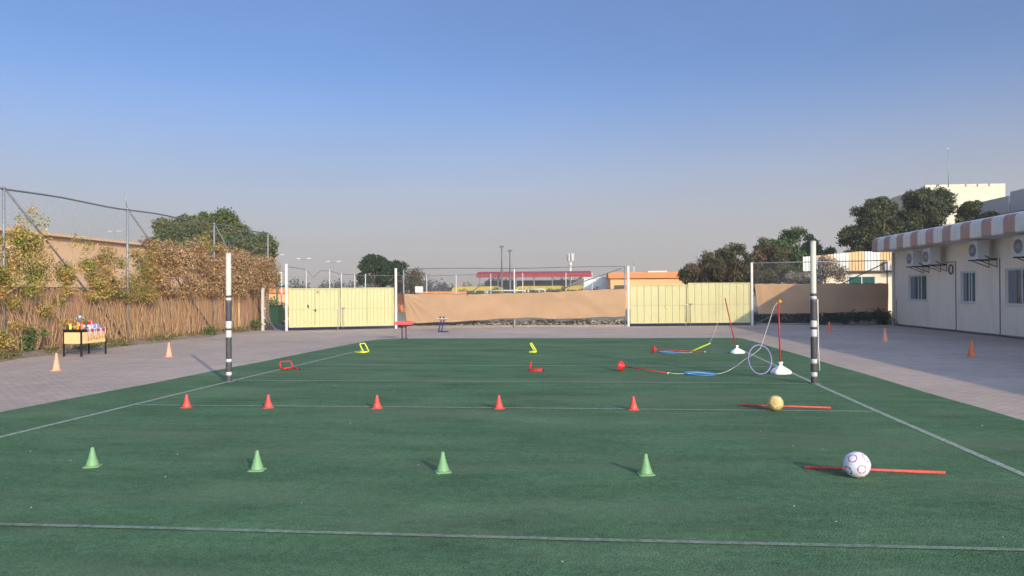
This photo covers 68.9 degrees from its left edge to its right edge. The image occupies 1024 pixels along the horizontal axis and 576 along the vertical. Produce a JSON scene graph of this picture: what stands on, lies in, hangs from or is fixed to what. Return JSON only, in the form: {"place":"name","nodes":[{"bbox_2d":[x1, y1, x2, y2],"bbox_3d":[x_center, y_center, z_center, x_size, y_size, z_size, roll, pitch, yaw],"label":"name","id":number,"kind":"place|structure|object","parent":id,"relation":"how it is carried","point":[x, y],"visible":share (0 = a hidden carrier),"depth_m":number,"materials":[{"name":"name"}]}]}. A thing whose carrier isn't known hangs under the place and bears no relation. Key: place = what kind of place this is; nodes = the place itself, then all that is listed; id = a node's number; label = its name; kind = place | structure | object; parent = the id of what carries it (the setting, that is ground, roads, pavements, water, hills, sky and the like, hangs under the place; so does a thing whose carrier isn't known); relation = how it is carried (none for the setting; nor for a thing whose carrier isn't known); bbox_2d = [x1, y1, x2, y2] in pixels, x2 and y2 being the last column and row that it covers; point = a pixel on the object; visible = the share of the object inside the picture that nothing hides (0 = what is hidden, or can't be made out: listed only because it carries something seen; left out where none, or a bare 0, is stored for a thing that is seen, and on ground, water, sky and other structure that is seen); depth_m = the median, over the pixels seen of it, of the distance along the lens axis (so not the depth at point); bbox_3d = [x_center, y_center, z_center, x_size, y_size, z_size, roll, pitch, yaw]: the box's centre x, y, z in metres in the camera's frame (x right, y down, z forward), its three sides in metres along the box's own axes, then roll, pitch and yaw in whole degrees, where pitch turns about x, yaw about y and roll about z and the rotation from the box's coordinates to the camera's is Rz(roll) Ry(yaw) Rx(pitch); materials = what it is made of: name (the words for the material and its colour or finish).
{"place":"outdoors","nodes":[
{"label":"outdoors","id":0,"kind":"place"},
{"bbox_2d":[0,325,1023,419],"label":"paved yard","id":1,"kind":"structure","parent":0,"point":[989,376],"depth_m":19.57,"materials":[{"name":"concrete"}]},
{"bbox_2d":[50,353,60,370],"bbox_3d":[-9.927,1.608,16.269,0.200,0.380,0.200,0,0,-6],"label":"traffic cone","id":2,"kind":"object","parent":1,"relation":"on","point":[56,365],"visible":1,"depth_m":16.23,"materials":[{"name":"orange plastic"}]},
{"bbox_2d":[61,328,107,356],"bbox_3d":[-11.617,1.470,20.320,0.580,0.720,1.020,0,0,10],"label":"school desk","id":3,"kind":"object","parent":1,"relation":"on","point":[76,336],"visible":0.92,"depth_m":19.90,"materials":[{"name":"wood"}]},
{"bbox_2d":[76,315,82,328],"bbox_3d":[-11.653,0.924,20.126,0.156,0.370,0.156,0,0,-36],"label":"trophy","id":4,"kind":"object","parent":3,"relation":"on","point":[79,318],"visible":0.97,"depth_m":20.08,"materials":[{"name":"silver metal"}]},
{"bbox_2d":[0,328,258,361],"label":"planting verge","id":5,"kind":"structure","parent":1,"relation":"on","point":[68,349],"depth_m":22.79,"materials":[{"name":"soil"}]},
{"bbox_2d":[0,200,62,353],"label":"climbing plant","id":6,"kind":"object","parent":5,"relation":"on","point":[30,243],"visible":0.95,"depth_m":20.40,"materials":[{"name":"green plant"}]},
{"bbox_2d":[17,322,51,350],"bbox_3d":[-13.111,1.391,20.496,0.580,0.908,0.903,0,0,5],"label":"shrub","id":7,"kind":"object","parent":5,"relation":"on","point":[26,341],"visible":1,"depth_m":20.40,"materials":[{"name":"green plant"}]},
{"bbox_2d":[47,203,114,347],"bbox_3d":[-13.106,-0.579,22.653,1.031,4.839,2.688,0,0,5],"label":"climbing plant","id":8,"kind":"object","parent":5,"relation":"on","point":[66,277],"visible":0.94,"depth_m":22.64,"materials":[{"name":"green plant"}]},
{"bbox_2d":[0,324,249,359],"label":"verge weeds","id":9,"kind":"object","parent":5,"relation":"on","point":[8,354],"visible":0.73,"depth_m":23.47,"materials":[{"name":"green plant"}]},
{"bbox_2d":[89,229,167,342],"bbox_3d":[-12.708,-0.095,24.834,1.370,3.887,3.569,0,0,5],"label":"climbing plant","id":10,"kind":"object","parent":5,"relation":"on","point":[149,270],"visible":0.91,"depth_m":24.98,"materials":[{"name":"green plant"}]},
{"bbox_2d":[0,287,266,351],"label":"board fence","id":11,"kind":"object","parent":5,"relation":"on","point":[207,301],"visible":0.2,"depth_m":24.93,"materials":[{"name":"brown wood"}]},
{"bbox_2d":[0,186,268,351],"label":"chain link fence","id":12,"kind":"object","parent":5,"relation":"on","point":[4,188],"visible":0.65,"depth_m":24.65,"materials":[{"name":"metal"}]},
{"bbox_2d":[136,236,205,338],"bbox_3d":[-12.445,0.012,27.438,1.595,3.701,3.534,0,0,5],"label":"climbing plant","id":13,"kind":"object","parent":5,"relation":"on","point":[181,260],"visible":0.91,"depth_m":27.20,"materials":[{"name":"brown plant"}]},
{"bbox_2d":[203,324,217,334],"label":"shrub","id":14,"kind":"object","parent":5,"relation":"on","point":[211,329],"visible":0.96,"depth_m":29.52,"materials":[{"name":"green plant"}]},
{"bbox_2d":[180,232,253,333],"bbox_3d":[-12.030,-0.183,30.391,1.888,4.119,4.291,0,0,5],"label":"climbing plant","id":15,"kind":"object","parent":5,"relation":"on","point":[219,265],"visible":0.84,"depth_m":30.23,"materials":[{"name":"brown plant"}]},
{"bbox_2d":[249,317,265,329],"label":"shrub","id":16,"kind":"object","parent":5,"relation":"on","point":[258,322],"visible":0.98,"depth_m":33.31,"materials":[{"name":"green plant"}]},
{"bbox_2d":[235,244,283,329],"bbox_3d":[-11.596,-0.048,33.587,1.811,3.875,4.203,0,0,5],"label":"climbing plant","id":17,"kind":"object","parent":5,"relation":"on","point":[267,271],"visible":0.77,"depth_m":33.76,"materials":[{"name":"brown plant"}]},
{"bbox_2d":[165,342,172,356],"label":"traffic cone","id":18,"kind":"object","parent":1,"relation":"on","point":[168,353],"visible":1,"depth_m":19.66,"materials":[{"name":"orange plastic"}]},
{"bbox_2d":[261,288,265,329],"bbox_3d":[-11.146,0.951,33.509,0.175,1.900,0.120,0,0,5],"label":"gate post","id":19,"kind":"object","parent":1,"relation":"on","point":[263,318],"visible":1,"depth_m":33.47,"materials":[{"name":"metal"}]},
{"bbox_2d":[285,264,396,330],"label":"double gate","id":20,"kind":"structure","parent":1,"relation":"on","point":[314,307],"depth_m":33.55,"materials":[{"name":"metal"}]},
{"bbox_2d":[437,318,448,331],"bbox_3d":[-2.892,1.557,31.163,0.430,0.568,0.400,0,0,5],"label":"cantilever desk","id":21,"kind":"object","parent":1,"relation":"on","point":[441,319],"visible":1,"depth_m":31.00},
{"bbox_2d":[0,338,1023,575],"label":"artificial turf","id":22,"kind":"structure","parent":1,"relation":"on","point":[538,461],"depth_m":6.84,"materials":[{"name":"carpet"}]},
{"bbox_2d":[82,447,102,468],"bbox_3d":[-3.988,1.605,7.097,0.145,0.183,0.145,0,0,-12],"label":"traffic cone","id":23,"kind":"object","parent":22,"relation":"on","point":[92,461],"visible":1,"depth_m":7.07,"materials":[{"name":"green plastic"}]},
{"bbox_2d":[180,394,192,407],"bbox_3d":[-4.690,1.627,10.761,0.150,0.188,0.150,0,0,-6],"label":"traffic cone","id":24,"kind":"object","parent":22,"relation":"on","point":[186,403],"visible":1,"depth_m":10.73,"materials":[{"name":"red plastic"}]},
{"bbox_2d":[223,253,234,381],"bbox_3d":[-5.262,0.544,13.866,0.200,2.392,0.200,0,0,5],"label":"goalpost","id":25,"kind":"object","parent":22,"relation":"on","point":[228,303],"visible":1,"depth_m":13.82,"materials":[{"name":"metal"}]},
{"bbox_2d":[247,450,266,471],"bbox_3d":[-2.359,1.594,6.910,0.145,0.183,0.145,0,0,0],"label":"traffic cone","id":26,"kind":"object","parent":22,"relation":"on","point":[257,465],"visible":1,"depth_m":6.88,"materials":[{"name":"green plastic"}]},
{"bbox_2d":[263,394,273,408],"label":"traffic cone","id":27,"kind":"object","parent":22,"relation":"on","point":[268,403],"visible":1,"depth_m":10.66,"materials":[{"name":"red plastic"}]},
{"bbox_2d":[279,361,299,369],"bbox_3d":[-4.800,1.668,16.093,0.298,0.170,0.406,0,0,-42],"label":"mini hurdle","id":28,"kind":"object","parent":22,"relation":"on","point":[287,368],"visible":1,"depth_m":16.17,"materials":[{"name":"red plastic"}]},
{"bbox_2d":[355,343,368,352],"bbox_3d":[-4.103,1.641,20.476,0.301,0.266,0.279,0,0,26],"label":"mini hurdle","id":29,"kind":"object","parent":22,"relation":"on","point":[362,351],"visible":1,"depth_m":20.43,"materials":[{"name":"yellow plastic"}]},
{"bbox_2d":[371,395,382,408],"bbox_3d":[-1.914,1.610,10.584,0.150,0.188,0.150,0,0,0],"label":"traffic cone","id":30,"kind":"object","parent":22,"relation":"on","point":[376,404],"visible":1,"depth_m":10.55,"materials":[{"name":"red plastic"}]},
{"bbox_2d":[394,321,413,339],"bbox_3d":[-3.803,1.494,26.349,0.560,0.640,0.540,0,0,5],"label":"side table","id":31,"kind":"object","parent":22,"relation":"on","point":[403,323],"visible":0.99,"depth_m":26.27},
{"bbox_2d":[434,451,451,473],"bbox_3d":[-0.631,1.584,6.804,0.145,0.183,0.145,0,0,-15],"label":"traffic cone","id":32,"kind":"object","parent":22,"relation":"on","point":[442,467],"visible":1,"depth_m":6.77,"materials":[{"name":"green plastic"}]},
{"bbox_2d":[493,395,504,408],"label":"traffic cone","id":33,"kind":"object","parent":22,"relation":"on","point":[498,405],"visible":1,"depth_m":10.46,"materials":[{"name":"red plastic"}]},
{"bbox_2d":[0,523,1023,550],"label":"worn pitch marking","id":34,"kind":"object","parent":22,"relation":"on","point":[555,538],"visible":1,"depth_m":4.95,"materials":[{"name":"paint"}]},
{"bbox_2d":[0,348,1023,475],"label":"pitch marking","id":35,"kind":"object","parent":22,"relation":"on","point":[952,443],"visible":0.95,"depth_m":10.71,"materials":[{"name":"paint"}]},
{"bbox_2d":[529,343,536,352],"bbox_3d":[0.574,1.612,20.191,0.181,0.266,0.239,0,0,14],"label":"mini hurdle","id":36,"kind":"object","parent":22,"relation":"on","point":[535,350],"visible":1,"depth_m":20.10,"materials":[{"name":"yellow plastic"}]},
{"bbox_2d":[529,362,543,370],"bbox_3d":[0.516,1.629,15.514,0.296,0.180,0.328,0,0,5],"label":"mini hurdle","id":37,"kind":"object","parent":22,"relation":"on","point":[530,369],"visible":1,"depth_m":15.38,"materials":[{"name":"red plastic"}]},
{"bbox_2d":[628,396,638,410],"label":"traffic cone","id":38,"kind":"object","parent":22,"relation":"on","point":[633,406],"visible":1,"depth_m":10.28,"materials":[{"name":"red plastic"}]},
{"bbox_2d":[618,361,668,373],"bbox_3d":[2.653,1.599,15.048,1.080,0.213,0.210,-1,0,37],"label":"pole with base","id":39,"kind":"object","parent":22,"relation":"on","point":[621,366],"visible":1,"depth_m":15.27,"materials":[{"name":"red plastic"}]},
{"bbox_2d":[636,454,654,475],"bbox_3d":[1.194,1.572,6.668,0.145,0.183,0.145,0,0,-3],"label":"traffic cone","id":40,"kind":"object","parent":22,"relation":"on","point":[645,469],"visible":1,"depth_m":6.64,"materials":[{"name":"green plastic"}]},
{"bbox_2d":[652,346,705,352],"bbox_3d":[4.444,1.625,19.858,1.426,0.191,0.190,0,0,-3],"label":"pole with base","id":41,"kind":"object","parent":22,"relation":"on","point":[654,349],"visible":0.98,"depth_m":19.84,"materials":[{"name":"red plastic"}]},
{"bbox_2d":[684,371,715,375],"bbox_3d":[3.695,1.682,14.685,0.622,0.034,0.622,0,0,5],"label":"hoop","id":42,"kind":"object","parent":22,"relation":"on","point":[699,372],"visible":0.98,"depth_m":14.62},
{"bbox_2d":[725,298,744,353],"bbox_3d":[5.827,0.985,19.510,0.443,1.446,0.291,0,0,-23],"label":"weighted pole","id":43,"kind":"object","parent":22,"relation":"on","point":[736,350],"visible":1,"depth_m":19.50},
{"bbox_2d":[748,344,771,373],"bbox_3d":[4.865,1.402,14.644,0.591,0.586,0.096,0,0,-23],"label":"hoop","id":44,"kind":"object","parent":22,"relation":"on","point":[749,362],"visible":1,"depth_m":14.64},
{"bbox_2d":[767,395,783,410],"bbox_3d":[3.579,1.565,10.146,0.210,0.210,0.210,0,0,5],"label":"football","id":45,"kind":"object","parent":22,"relation":"on","point":[775,402],"visible":1,"depth_m":10.07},
{"bbox_2d":[770,300,791,374],"bbox_3d":[5.275,0.958,14.656,0.407,1.454,0.316,0,0,5],"label":"weighted pole","id":46,"kind":"object","parent":22,"relation":"on","point":[780,369],"visible":1,"depth_m":14.63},
{"bbox_2d":[668,306,774,373],"bbox_3d":[4.148,0.986,14.670,2.159,1.403,0.107,0,0,2],"label":"rope","id":47,"kind":"object","parent":46,"relation":"attached to","point":[743,360],"visible":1,"depth_m":14.65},
{"bbox_2d":[739,404,830,408],"bbox_3d":[3.810,1.656,10.455,1.217,0.027,0.027,0,0,15],"label":"training stick","id":48,"kind":"object","parent":22,"relation":"on","point":[786,406],"visible":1,"depth_m":10.42,"materials":[{"name":"red plastic"}]},
{"bbox_2d":[809,241,819,383],"bbox_3d":[5.280,0.423,13.072,0.200,2.502,0.200,0,0,5],"label":"goalpost","id":49,"kind":"object","parent":22,"relation":"on","point":[814,324],"visible":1,"depth_m":13.03,"materials":[{"name":"metal"}]},
{"bbox_2d":[843,451,870,477],"bbox_3d":[3.008,1.540,6.514,0.224,0.224,0.224,0,0,5],"label":"football","id":50,"kind":"object","parent":22,"relation":"on","point":[856,464],"visible":1,"depth_m":6.44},
{"bbox_2d":[804,466,945,473],"bbox_3d":[3.255,1.638,6.726,1.177,0.027,0.027,0,0,12],"label":"training stick","id":51,"kind":"object","parent":22,"relation":"on","point":[880,470],"visible":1,"depth_m":6.69,"materials":[{"name":"red plastic"}]},
{"bbox_2d":[403,266,625,327],"bbox_3d":[0.110,0.420,35.183,10.492,2.851,0.212,0,0,-1],"label":"chain link fence","id":52,"kind":"object","parent":1,"relation":"on","point":[514,275],"visible":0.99,"depth_m":35.18,"materials":[{"name":"metal"}]},
{"bbox_2d":[403,288,624,323],"bbox_3d":[0.107,0.845,35.075,10.425,1.602,0.113,0,0,0],"label":"shade screen","id":53,"kind":"object","parent":52,"relation":"attached to","point":[453,308],"visible":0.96,"depth_m":35.08,"materials":[{"name":"fabric"}]},
{"bbox_2d":[627,262,752,326],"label":"double gate","id":54,"kind":"structure","parent":1,"relation":"on","point":[690,303],"depth_m":35.45,"materials":[{"name":"metal"}]},
{"bbox_2d":[753,260,887,324],"bbox_3d":[14.701,0.223,35.664,6.405,3.083,0.094,0,0,2],"label":"chain link fence","id":55,"kind":"object","parent":1,"relation":"on","point":[845,281],"visible":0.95,"depth_m":35.63,"materials":[{"name":"metal"}]},
{"bbox_2d":[755,283,887,314],"bbox_3d":[14.731,0.505,35.540,6.276,1.503,0.100,0,0,2],"label":"shade screen","id":56,"kind":"object","parent":55,"relation":"attached to","point":[794,298],"visible":0.94,"depth_m":35.54,"materials":[{"name":"fabric"}]},
{"bbox_2d":[882,328,887,340],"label":"traffic cone","id":57,"kind":"object","parent":1,"relation":"on","point":[884,338],"visible":1,"depth_m":24.00,"materials":[{"name":"orange plastic"}]},
{"bbox_2d":[872,211,1023,338],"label":"school building","id":58,"kind":"structure","parent":1,"relation":"on","point":[967,296],"depth_m":28.33,"materials":[{"name":"white"}]},
{"bbox_2d":[907,274,926,300],"bbox_3d":[17.672,-0.011,32.481,0.145,1.151,1.850,0,0,5],"label":"window","id":59,"kind":"structure","parent":58,"relation":"in","point":[918,283],"depth_m":32.51,"materials":[{"name":"grey"}]},
{"bbox_2d":[906,250,928,272],"bbox_3d":[17.213,-1.111,31.669,0.711,0.956,0.666,0,0,5],"label":"air conditioner","id":60,"kind":"object","parent":58,"relation":"attached to","point":[913,258],"visible":0.96,"depth_m":31.44,"materials":[{"name":"white metal"}]},
{"bbox_2d":[922,248,946,271],"bbox_3d":[17.065,-1.129,30.126,0.711,0.956,0.666,0,0,5],"label":"air conditioner","id":61,"kind":"object","parent":58,"relation":"attached to","point":[931,256],"visible":1,"depth_m":29.89,"materials":[{"name":"white metal"}]},
{"bbox_2d":[959,270,975,303],"bbox_3d":[17.260,-0.033,28.201,0.145,1.231,1.150,0,0,5],"label":"window","id":62,"kind":"structure","parent":58,"relation":"in","point":[968,277],"depth_m":28.32,"materials":[{"name":"grey"}]},
{"bbox_2d":[968,240,996,267],"bbox_3d":[16.715,-1.197,26.493,0.711,0.956,0.666,0,0,5],"label":"air conditioner","id":63,"kind":"object","parent":58,"relation":"attached to","point":[978,250],"visible":1,"depth_m":26.26,"materials":[{"name":"white metal"}]},
{"bbox_2d":[1004,267,1023,305],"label":"window","id":64,"kind":"structure","parent":58,"relation":"in","point":[1015,276],"depth_m":25.23,"materials":[{"name":"white"}]},
{"bbox_2d":[1013,235,1023,260],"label":"air conditioner","id":65,"kind":"object","parent":58,"relation":"attached to","point":[1018,246],"visible":1,"depth_m":23.73,"materials":[{"name":"white metal"}]},
{"bbox_2d":[966,340,975,356],"bbox_3d":[11.374,1.492,18.488,0.215,0.390,0.215,0,0,-12],"label":"traffic cone","id":66,"kind":"object","parent":1,"relation":"on","point":[971,352],"visible":1,"depth_m":18.44,"materials":[{"name":"orange plastic"}]},
{"bbox_2d":[0,0,1023,291],"label":"sky","id":67,"kind":"structure","parent":0,"point":[656,135],"materials":[{"name":"blue"}]},
{"bbox_2d":[161,321,891,330],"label":"service road","id":68,"kind":"structure","parent":0,"point":[280,326],"depth_m":36.84,"materials":[{"name":"asphalt"}]},
{"bbox_2d":[269,305,283,324],"bbox_3d":[-12.122,1.403,38.342,0.600,1.060,0.740,0,0,5],"label":"wheeled bin","id":69,"kind":"object","parent":68,"relation":"on","point":[275,313],"visible":0.88,"depth_m":38.07,"materials":[{"name":"green plastic"}]},
{"bbox_2d":[269,295,288,315],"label":"shrub","id":70,"kind":"object","parent":68,"relation":"on","point":[271,303],"visible":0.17,"depth_m":41.87,"materials":[{"name":"green plant"}]},
{"bbox_2d":[282,305,288,321],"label":"shrub","id":71,"kind":"object","parent":68,"relation":"on","point":[283,316],"visible":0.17,"depth_m":39.96,"materials":[{"name":"green plant"}]},
{"bbox_2d":[411,318,622,326],"bbox_3d":[0.219,1.652,35.592,10.626,0.382,0.566,0,0,0],"label":"rubble","id":72,"kind":"object","parent":68,"relation":"on","point":[579,322],"visible":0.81,"depth_m":35.47,"materials":[{"name":"stone"}]},
{"bbox_2d":[413,318,626,325],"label":"scrub plants","id":73,"kind":"object","parent":68,"relation":"on","point":[541,321],"visible":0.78,"depth_m":35.57,"materials":[{"name":"green plant"}]},
{"bbox_2d":[407,323,886,327],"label":"kerb","id":74,"kind":"structure","parent":68,"relation":"on","point":[445,326],"depth_m":35.28,"materials":[{"name":"concrete"}]},
{"bbox_2d":[750,312,809,322],"bbox_3d":[13.145,1.412,36.275,3.349,0.738,0.838,0,0,5],"label":"creeping bush","id":75,"kind":"object","parent":68,"relation":"on","point":[785,317],"visible":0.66,"depth_m":36.16,"materials":[{"name":"green plant"}]},
{"bbox_2d":[801,307,891,324],"bbox_3d":[16.064,1.312,35.792,4.339,0.895,1.015,0,0,5],"label":"hedge","id":76,"kind":"object","parent":68,"relation":"on","point":[880,315],"visible":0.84,"depth_m":35.57,"materials":[{"name":"green plant"}]},
{"bbox_2d":[284,295,891,321],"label":"court ground","id":77,"kind":"structure","parent":0,"point":[400,315],"depth_m":46.39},
{"bbox_2d":[147,206,280,287],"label":"broad tree","id":78,"kind":"object","parent":77,"relation":"on","point":[223,216],"visible":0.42,"depth_m":46.03,"materials":[{"name":"green plant"}]},
{"bbox_2d":[269,289,288,320],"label":"orange hut","id":79,"kind":"object","parent":77,"relation":"on","point":[271,294],"visible":0.04,"depth_m":45.55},
{"bbox_2d":[355,253,408,287],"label":"round tree","id":80,"kind":"object","parent":77,"relation":"on","point":[373,264],"visible":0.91,"depth_m":54.72,"materials":[{"name":"green plant"}]},
{"bbox_2d":[389,266,425,294],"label":"round tree","id":81,"kind":"object","parent":77,"relation":"on","point":[413,280],"visible":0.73,"depth_m":60.31,"materials":[{"name":"green plant"}]},
{"bbox_2d":[415,286,422,293],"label":"notice board","id":82,"kind":"object","parent":77,"relation":"on","point":[418,289],"visible":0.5,"depth_m":52.86,"materials":[{"name":"white paint"}]},
{"bbox_2d":[394,291,466,311],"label":"boundary wall","id":83,"kind":"structure","parent":77,"relation":"on","point":[400,304],"depth_m":63.07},
{"bbox_2d":[291,267,592,304],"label":"pitch fence","id":84,"kind":"object","parent":77,"relation":"on","point":[365,275],"visible":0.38,"depth_m":54.94,"materials":[{"name":"metal"}]},
{"bbox_2d":[452,286,504,293],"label":"minibus","id":85,"kind":"object","parent":77,"relation":"on","point":[481,288],"visible":0.08,"depth_m":83.69,"materials":[{"name":"yellow"}]},
{"bbox_2d":[499,246,503,287],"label":"floodlight mast","id":86,"kind":"object","parent":77,"relation":"on","point":[501,269],"visible":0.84,"depth_m":90.44,"materials":[{"name":"metal"}]},
{"bbox_2d":[486,290,525,292],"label":"goal","id":87,"kind":"object","parent":77,"relation":"on","point":[505,290],"visible":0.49,"depth_m":50.23,"materials":[{"name":"white paint"}]},
{"bbox_2d":[507,250,511,292],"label":"floodlight mast","id":88,"kind":"object","parent":77,"relation":"on","point":[509,270],"visible":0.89,"depth_m":90.35,"materials":[{"name":"metal"}]},
{"bbox_2d":[459,286,598,293],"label":"hedge","id":89,"kind":"object","parent":77,"relation":"on","point":[596,288],"visible":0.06,"depth_m":76.15,"materials":[{"name":"green plant"}]},
{"bbox_2d":[476,271,590,292],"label":"parade canopy","id":90,"kind":"object","parent":77,"relation":"on","point":[530,282],"visible":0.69,"depth_m":94.29,"materials":[{"name":"metal"}]},
{"bbox_2d":[515,286,566,292],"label":"minibus","id":91,"kind":"object","parent":77,"relation":"on","point":[554,288],"visible":0.09,"depth_m":82.99,"materials":[{"name":"yellow metal"}]},
{"bbox_2d":[567,253,573,279],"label":"telecom tower","id":92,"kind":"structure","parent":77,"relation":"on","point":[570,258],"depth_m":109.54,"materials":[{"name":"metal"}]},
{"bbox_2d":[567,286,583,290],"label":"minibus","id":93,"kind":"object","parent":77,"relation":"on","point":[577,287],"visible":0.02,"depth_m":84.59,"materials":[{"name":"yellow metal"}]},
{"bbox_2d":[676,237,790,291],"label":"drooping tree","id":94,"kind":"object","parent":77,"relation":"on","point":[723,265],"visible":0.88,"depth_m":44.40,"materials":[{"name":"green plant"}]},
{"bbox_2d":[762,226,837,283],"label":"tall tree","id":95,"kind":"object","parent":77,"relation":"on","point":[787,239],"visible":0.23,"depth_m":50.92,"materials":[{"name":"green plant"}]},
{"bbox_2d":[782,253,850,283],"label":"flowering tree","id":96,"kind":"object","parent":77,"relation":"on","point":[798,278],"visible":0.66,"depth_m":40.29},
{"bbox_2d":[787,251,891,316],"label":"annexe building","id":97,"kind":"structure","parent":77,"relation":"on","point":[858,255],"depth_m":46.26,"materials":[{"name":"beige"}]},
{"bbox_2d":[848,276,875,283],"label":"window","id":98,"kind":"structure","parent":97,"relation":"in","point":[869,280],"depth_m":46.30,"materials":[{"name":"teal"}]},
{"bbox_2d":[834,196,904,270],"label":"dark tree","id":99,"kind":"object","parent":77,"relation":"on","point":[873,221],"visible":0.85,"depth_m":47.37,"materials":[{"name":"green plant"}]},
{"bbox_2d":[893,185,957,233],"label":"dark tree","id":100,"kind":"object","parent":77,"relation":"on","point":[926,208],"visible":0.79,"depth_m":47.08,"materials":[{"name":"green plant"}]},
{"bbox_2d":[954,200,999,223],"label":"dark tree","id":101,"kind":"object","parent":77,"relation":"on","point":[966,211],"visible":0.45,"depth_m":42.34,"materials":[{"name":"green plant"}]},
{"bbox_2d":[973,189,1023,218],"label":"grey building","id":102,"kind":"structure","parent":77,"relation":"on","point":[1013,202],"depth_m":42.41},
{"bbox_2d":[583,277,607,289],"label":"cream shed","id":103,"kind":"structure","parent":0,"point":[600,283],"depth_m":77.00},
{"bbox_2d":[606,271,686,308],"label":"orange building","id":104,"kind":"structure","parent":0,"point":[654,278],"depth_m":70.04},
{"bbox_2d":[891,183,1004,224],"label":"tall building","id":105,"kind":"structure","parent":0,"point":[974,192],"depth_m":54.11,"materials":[{"name":"paint"}]},
{"label":"ground","id":106,"kind":"structure","parent":0,"visible":0},
{"bbox_2d":[0,227,277,322],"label":"boundary building","id":107,"kind":"structure","parent":106,"relation":"on","point":[67,250],"depth_m":35.63,"materials":[{"name":"painted plaster"}]},
{"bbox_2d":[275,271,755,295],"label":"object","id":108,"kind":"object","parent":106,"relation":"on","point":[441,288],"visible":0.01,"depth_m":228.09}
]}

